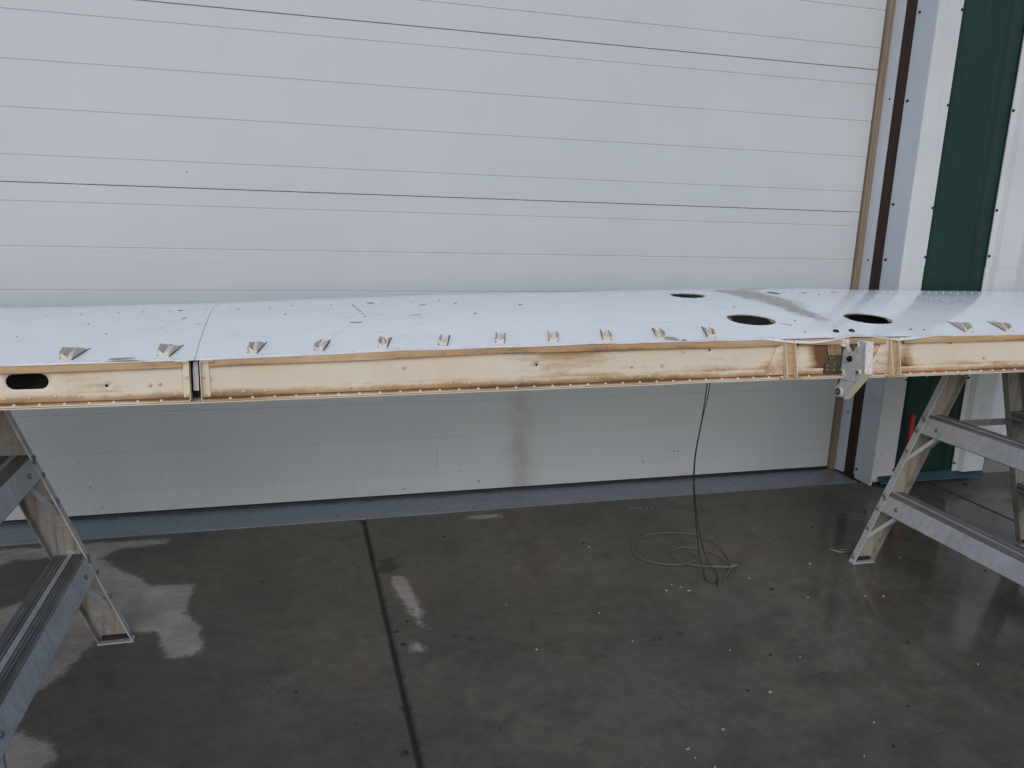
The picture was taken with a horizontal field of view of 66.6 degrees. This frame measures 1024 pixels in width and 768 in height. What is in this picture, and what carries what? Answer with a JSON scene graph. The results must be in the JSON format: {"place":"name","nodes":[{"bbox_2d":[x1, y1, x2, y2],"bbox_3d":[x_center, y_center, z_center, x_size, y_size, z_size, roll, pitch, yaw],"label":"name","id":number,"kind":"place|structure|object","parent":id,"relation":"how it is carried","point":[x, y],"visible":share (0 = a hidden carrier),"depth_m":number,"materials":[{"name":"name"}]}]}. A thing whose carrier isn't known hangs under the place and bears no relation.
{"place":"outdoors","nodes":[
{"label":"outdoors","id":0,"kind":"place"},
{"bbox_2d":[0,471,1023,767],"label":"concrete pavement","id":1,"kind":"structure","parent":0,"point":[222,657],"depth_m":2.21,"materials":[{"name":"grey concrete"}]},
{"bbox_2d":[0,410,134,767],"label":"stepladder","id":2,"kind":"object","parent":1,"relation":"on","point":[68,584],"visible":1,"depth_m":1.93,"materials":[{"name":"metal"}]},
{"bbox_2d":[0,288,1023,409],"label":"aircraft wing","id":3,"kind":"structure","parent":2,"relation":"on","point":[137,355],"depth_m":2.10,"materials":[{"name":"white metal"}]},
{"bbox_2d":[632,383,737,589],"bbox_3d":[0.662,0.251,2.735,0.420,0.751,0.332,13,17,40],"label":"control cable","id":4,"kind":"object","parent":3,"relation":"hanging from","point":[730,566],"visible":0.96,"depth_m":2.71,"materials":[{"name":"metal"}]},
{"bbox_2d":[401,750,408,755],"bbox_3d":[-0.241,0.828,1.751,0.017,0.008,0.012,-5,15,-29],"label":"grit lump","id":5,"kind":"object","parent":1,"relation":"on","point":[404,753],"visible":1,"depth_m":1.75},
{"bbox_2d":[0,468,856,545],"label":"painted apron","id":6,"kind":"object","parent":1,"relation":"on","point":[85,529],"visible":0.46,"depth_m":3.19,"materials":[{"name":"grey paint"}]},
{"bbox_2d":[906,414,915,445],"bbox_3d":[1.820,0.303,3.580,0.025,0.335,0.062,8,14,24],"label":"red handle","id":7,"kind":"object","parent":1,"relation":"on","point":[911,425],"visible":0.38,"depth_m":3.56,"materials":[{"name":"plastic"}]},
{"bbox_2d":[848,372,1023,586],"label":"stepladder","id":8,"kind":"object","parent":1,"relation":"on","point":[934,427],"visible":0.96,"depth_m":2.71,"materials":[{"name":"metal"}]},
{"bbox_2d":[854,0,1023,484],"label":"wall pier","id":9,"kind":"structure","parent":1,"relation":"on","point":[956,218],"depth_m":3.40,"materials":[{"name":"white metal"}]},
{"bbox_2d":[827,0,917,476],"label":"door jamb","id":10,"kind":"object","parent":9,"relation":"attached to","point":[894,63],"depth_m":3.49,"materials":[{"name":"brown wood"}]},
{"bbox_2d":[0,0,886,524],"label":"garage door","id":11,"kind":"structure","parent":10,"relation":"attached to","point":[204,150],"depth_m":3.05,"materials":[{"name":"paint"}]},
{"bbox_2d":[4,378,837,520],"bbox_3d":[-1.243,0.186,3.003,5.806,0.608,0.040,-2,13,-16],"label":"door panel","id":12,"kind":"structure","parent":11,"relation":"in","point":[111,459],"depth_m":3.23,"materials":[{"name":"paint"}]},
{"bbox_2d":[0,182,858,307],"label":"door panel","id":13,"kind":"structure","parent":11,"relation":"in","point":[62,245],"depth_m":3.01,"materials":[{"name":"paint"}]},
{"bbox_2d":[0,0,877,211],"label":"door panel","id":14,"kind":"structure","parent":11,"relation":"in","point":[96,92],"depth_m":2.93,"materials":[{"name":"paint"}]},
{"bbox_2d":[139,0,886,69],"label":"door panel","id":15,"kind":"structure","parent":11,"relation":"in","point":[839,33],"depth_m":3.12,"materials":[{"name":"paint"}]},
{"bbox_2d":[829,548,850,552],"bbox_3d":[1.216,0.617,2.884,0.076,0.007,0.024,3,13,3],"label":"bent twig","id":16,"kind":"object","parent":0,"point":[839,551],"visible":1,"depth_m":2.88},
{"bbox_2d":[832,469,861,482],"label":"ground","id":17,"kind":"structure","parent":0,"point":[848,476],"depth_m":3.81,"materials":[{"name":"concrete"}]},
{"bbox_2d":[982,458,1009,472],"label":"wall","id":18,"kind":"structure","parent":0,"point":[989,466],"depth_m":3.95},
{"bbox_3d":[0.699,-3.042,2.755,10.199,1.035,0.125,-2,13,-16],"label":"header wall","id":19,"kind":"object","parent":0,"visible":0},
{"bbox_2d":[984,236,1023,457],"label":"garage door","id":20,"kind":"structure","parent":19,"relation":"attached to","point":[998,410],"depth_m":4.02,"materials":[{"name":"paint"}]},
{"bbox_2d":[989,373,1006,435],"bbox_3d":[3.520,0.044,4.330,2.700,0.608,0.040,-2,13,-16],"label":"door panel","id":21,"kind":"structure","parent":20,"relation":"in","point":[998,411],"depth_m":4.04,"materials":[{"name":"paint"}]},
{"bbox_2d":[1013,236,1023,291],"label":"door panel","id":22,"kind":"structure","parent":20,"relation":"in","point":[1019,282],"depth_m":3.89,"materials":[{"name":"paint"}]}
]}

